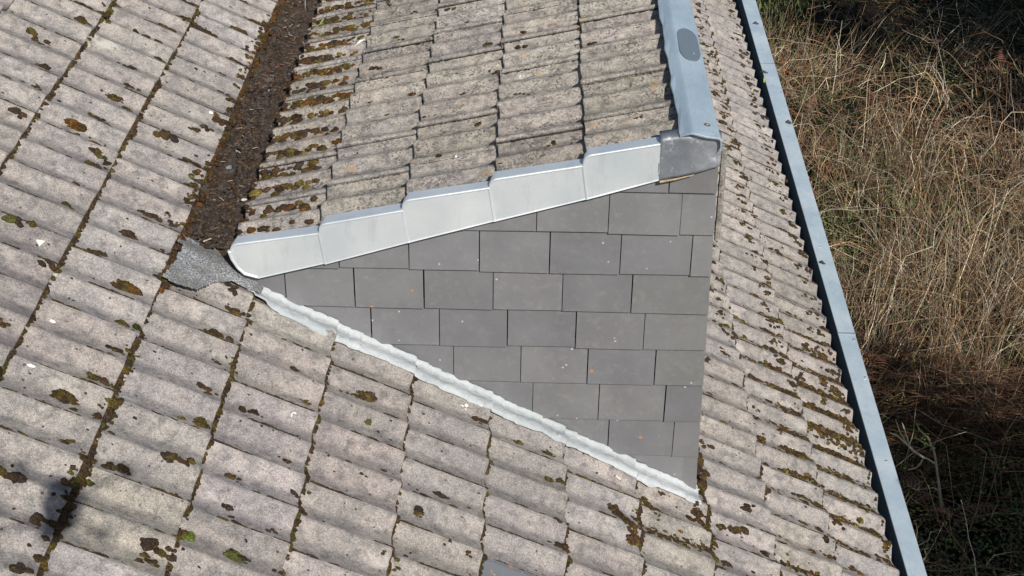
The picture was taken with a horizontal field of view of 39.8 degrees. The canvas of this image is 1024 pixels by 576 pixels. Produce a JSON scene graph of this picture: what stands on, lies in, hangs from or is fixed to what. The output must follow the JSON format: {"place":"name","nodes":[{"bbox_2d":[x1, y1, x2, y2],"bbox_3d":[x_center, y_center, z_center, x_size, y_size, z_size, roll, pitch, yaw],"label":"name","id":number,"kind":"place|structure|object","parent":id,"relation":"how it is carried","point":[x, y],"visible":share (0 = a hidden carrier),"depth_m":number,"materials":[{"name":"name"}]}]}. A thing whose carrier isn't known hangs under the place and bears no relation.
{"place":"outdoors","nodes":[
{"label":"outdoors","id":0,"kind":"place"},
{"bbox_2d":[756,0,1023,575],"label":"ground","id":1,"kind":"structure","parent":0,"point":[907,83],"depth_m":14.53,"materials":[{"name":"brown plant"}]},
{"bbox_2d":[0,0,926,575],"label":"house","id":2,"kind":"structure","parent":1,"relation":"on","point":[558,296],"depth_m":4.94,"materials":[{"name":"tile"}]},
{"bbox_2d":[36,239,44,246],"bbox_3d":[-1.507,-0.144,4.516,0.028,0.018,0.021,-6,34,-11],"label":"white flake","id":3,"kind":"object","parent":2,"relation":"on","point":[40,242],"visible":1,"depth_m":4.52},
{"bbox_2d":[48,388,79,404],"bbox_3d":[-1.289,0.317,4.074,0.086,0.047,0.062,1,33,1],"label":"moss cushion","id":4,"kind":"object","parent":2,"relation":"on","point":[63,396],"visible":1,"depth_m":4.07,"materials":[{"name":"plant"}]},
{"bbox_2d":[63,118,87,131],"bbox_3d":[-1.583,-0.592,5.125,0.082,0.049,0.052,1,33,1],"label":"moss cushion","id":5,"kind":"object","parent":2,"relation":"on","point":[74,124],"visible":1,"depth_m":5.11,"materials":[{"name":"brown plant"}]},
{"bbox_2d":[105,93,123,103],"bbox_3d":[-1.515,-0.720,5.382,0.070,0.039,0.048,1,33,1],"label":"moss cushion","id":6,"kind":"object","parent":2,"relation":"on","point":[114,97],"visible":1,"depth_m":5.38,"materials":[{"name":"plant"}]},
{"bbox_2d":[116,278,142,294],"bbox_3d":[-1.248,0.000,4.584,0.093,0.049,0.057,1,33,1],"label":"moss cushion","id":7,"kind":"object","parent":2,"relation":"on","point":[133,288],"visible":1,"depth_m":4.58,"materials":[{"name":"brown plant"}]},
{"bbox_2d":[177,529,194,541],"bbox_3d":[-0.905,0.692,3.935,0.049,0.032,0.048,1,33,1],"label":"moss cushion","id":8,"kind":"object","parent":2,"relation":"on","point":[186,535],"visible":0.94,"depth_m":3.93,"materials":[{"name":"green plant"}]},
{"bbox_2d":[221,503,235,510],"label":"moss cushion","id":9,"kind":"object","parent":2,"relation":"on","point":[227,507],"visible":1,"depth_m":4.09,"materials":[{"name":"brown plant"}]},
{"bbox_2d":[223,548,247,563],"bbox_3d":[-0.770,0.753,3.947,0.070,0.046,0.050,12,35,17],"label":"moss cushion","id":10,"kind":"object","parent":2,"relation":"on","point":[233,555],"visible":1,"depth_m":3.93,"materials":[{"name":"green plant"}]},
{"bbox_2d":[191,0,321,264],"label":"valley debris","id":11,"kind":"object","parent":2,"relation":"on","point":[222,172],"visible":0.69,"depth_m":5.52,"materials":[{"name":"brown soil"}]},
{"bbox_2d":[356,390,377,401],"bbox_3d":[-0.495,0.371,4.811,0.074,0.041,0.052,1,33,1],"label":"moss cushion","id":12,"kind":"object","parent":2,"relation":"on","point":[367,396],"visible":1,"depth_m":4.80,"materials":[{"name":"brown plant"}]},
{"bbox_2d":[364,419,371,425],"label":"moss cushion","id":13,"kind":"object","parent":2,"relation":"on","point":[367,421],"visible":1,"depth_m":4.70,"materials":[{"name":"green plant"}]},
{"bbox_2d":[413,505,423,517],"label":"moss cushion","id":14,"kind":"object","parent":2,"relation":"on","point":[418,510],"visible":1,"depth_m":4.50,"materials":[{"name":"plant"}]},
{"bbox_2d":[183,0,673,248],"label":"valley moss","id":15,"kind":"object","parent":2,"relation":"on","point":[252,135],"visible":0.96,"depth_m":5.62,"materials":[{"name":"plant"}]},
{"bbox_2d":[196,0,317,236],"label":"twig litter","id":16,"kind":"object","parent":15,"relation":"on","point":[262,108],"visible":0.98,"depth_m":5.89,"materials":[{"name":"brown plant"}]},
{"bbox_2d":[2,0,877,575],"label":"lichen","id":17,"kind":"object","parent":2,"relation":"on","point":[340,390],"visible":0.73,"depth_m":4.72},
{"bbox_2d":[0,0,896,575],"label":"moss","id":18,"kind":"object","parent":2,"relation":"on","point":[86,470],"visible":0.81,"depth_m":5.13,"materials":[{"name":"brown plant"}]},
{"bbox_2d":[483,42,491,46],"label":"moss cushion","id":19,"kind":"object","parent":2,"relation":"on","point":[487,44],"visible":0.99,"depth_m":5.71,"materials":[{"name":"plant"}]},
{"bbox_2d":[513,440,523,444],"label":"moss cushion","id":20,"kind":"object","parent":2,"relation":"on","point":[518,442],"visible":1,"depth_m":5.07,"materials":[{"name":"plant"}]},
{"bbox_2d":[542,476,554,482],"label":"moss cushion","id":21,"kind":"object","parent":2,"relation":"on","point":[548,479],"visible":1,"depth_m":4.97,"materials":[{"name":"plant"}]},
{"bbox_2d":[541,450,555,456],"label":"moss cushion","id":22,"kind":"object","parent":2,"relation":"on","point":[549,453],"visible":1,"depth_m":5.09,"materials":[{"name":"brown plant"}]},
{"bbox_2d":[626,534,641,547],"bbox_3d":[0.425,0.890,4.968,0.056,0.058,0.049,-5,34,-9],"label":"moss cushion","id":23,"kind":"object","parent":2,"relation":"on","point":[632,540],"visible":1,"depth_m":4.95,"materials":[{"name":"brown plant"}]},
{"bbox_2d":[856,517,863,523],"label":"moss cushion","id":24,"kind":"object","parent":2,"relation":"on","point":[859,520],"visible":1,"depth_m":5.88,"materials":[{"name":"plant"}]},
{"bbox_2d":[756,0,1023,575],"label":"green undergrowth","id":25,"kind":"object","parent":1,"relation":"on","point":[915,457],"visible":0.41,"depth_m":12.04,"materials":[{"name":"green plant"}]},
{"bbox_2d":[760,0,1023,575],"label":"dry brush","id":26,"kind":"object","parent":1,"relation":"on","point":[1018,280],"visible":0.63,"depth_m":12.19,"materials":[{"name":"beige plant"}]},
{"bbox_2d":[791,38,1023,571],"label":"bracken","id":27,"kind":"object","parent":1,"relation":"on","point":[1000,52],"visible":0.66,"depth_m":10.70,"materials":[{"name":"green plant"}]},
{"bbox_2d":[890,421,943,512],"bbox_3d":[2.649,1.165,9.282,0.511,0.821,0.110,-5,34,-9],"label":"branch","id":28,"kind":"object","parent":1,"relation":"on","point":[931,461],"visible":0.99,"depth_m":9.21,"materials":[{"name":"brown plant"}]},
{"bbox_2d":[857,318,1023,527],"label":"brushwood heap","id":29,"kind":"object","parent":1,"relation":"on","point":[925,396],"visible":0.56,"depth_m":10.12,"materials":[{"name":"brown plant"}]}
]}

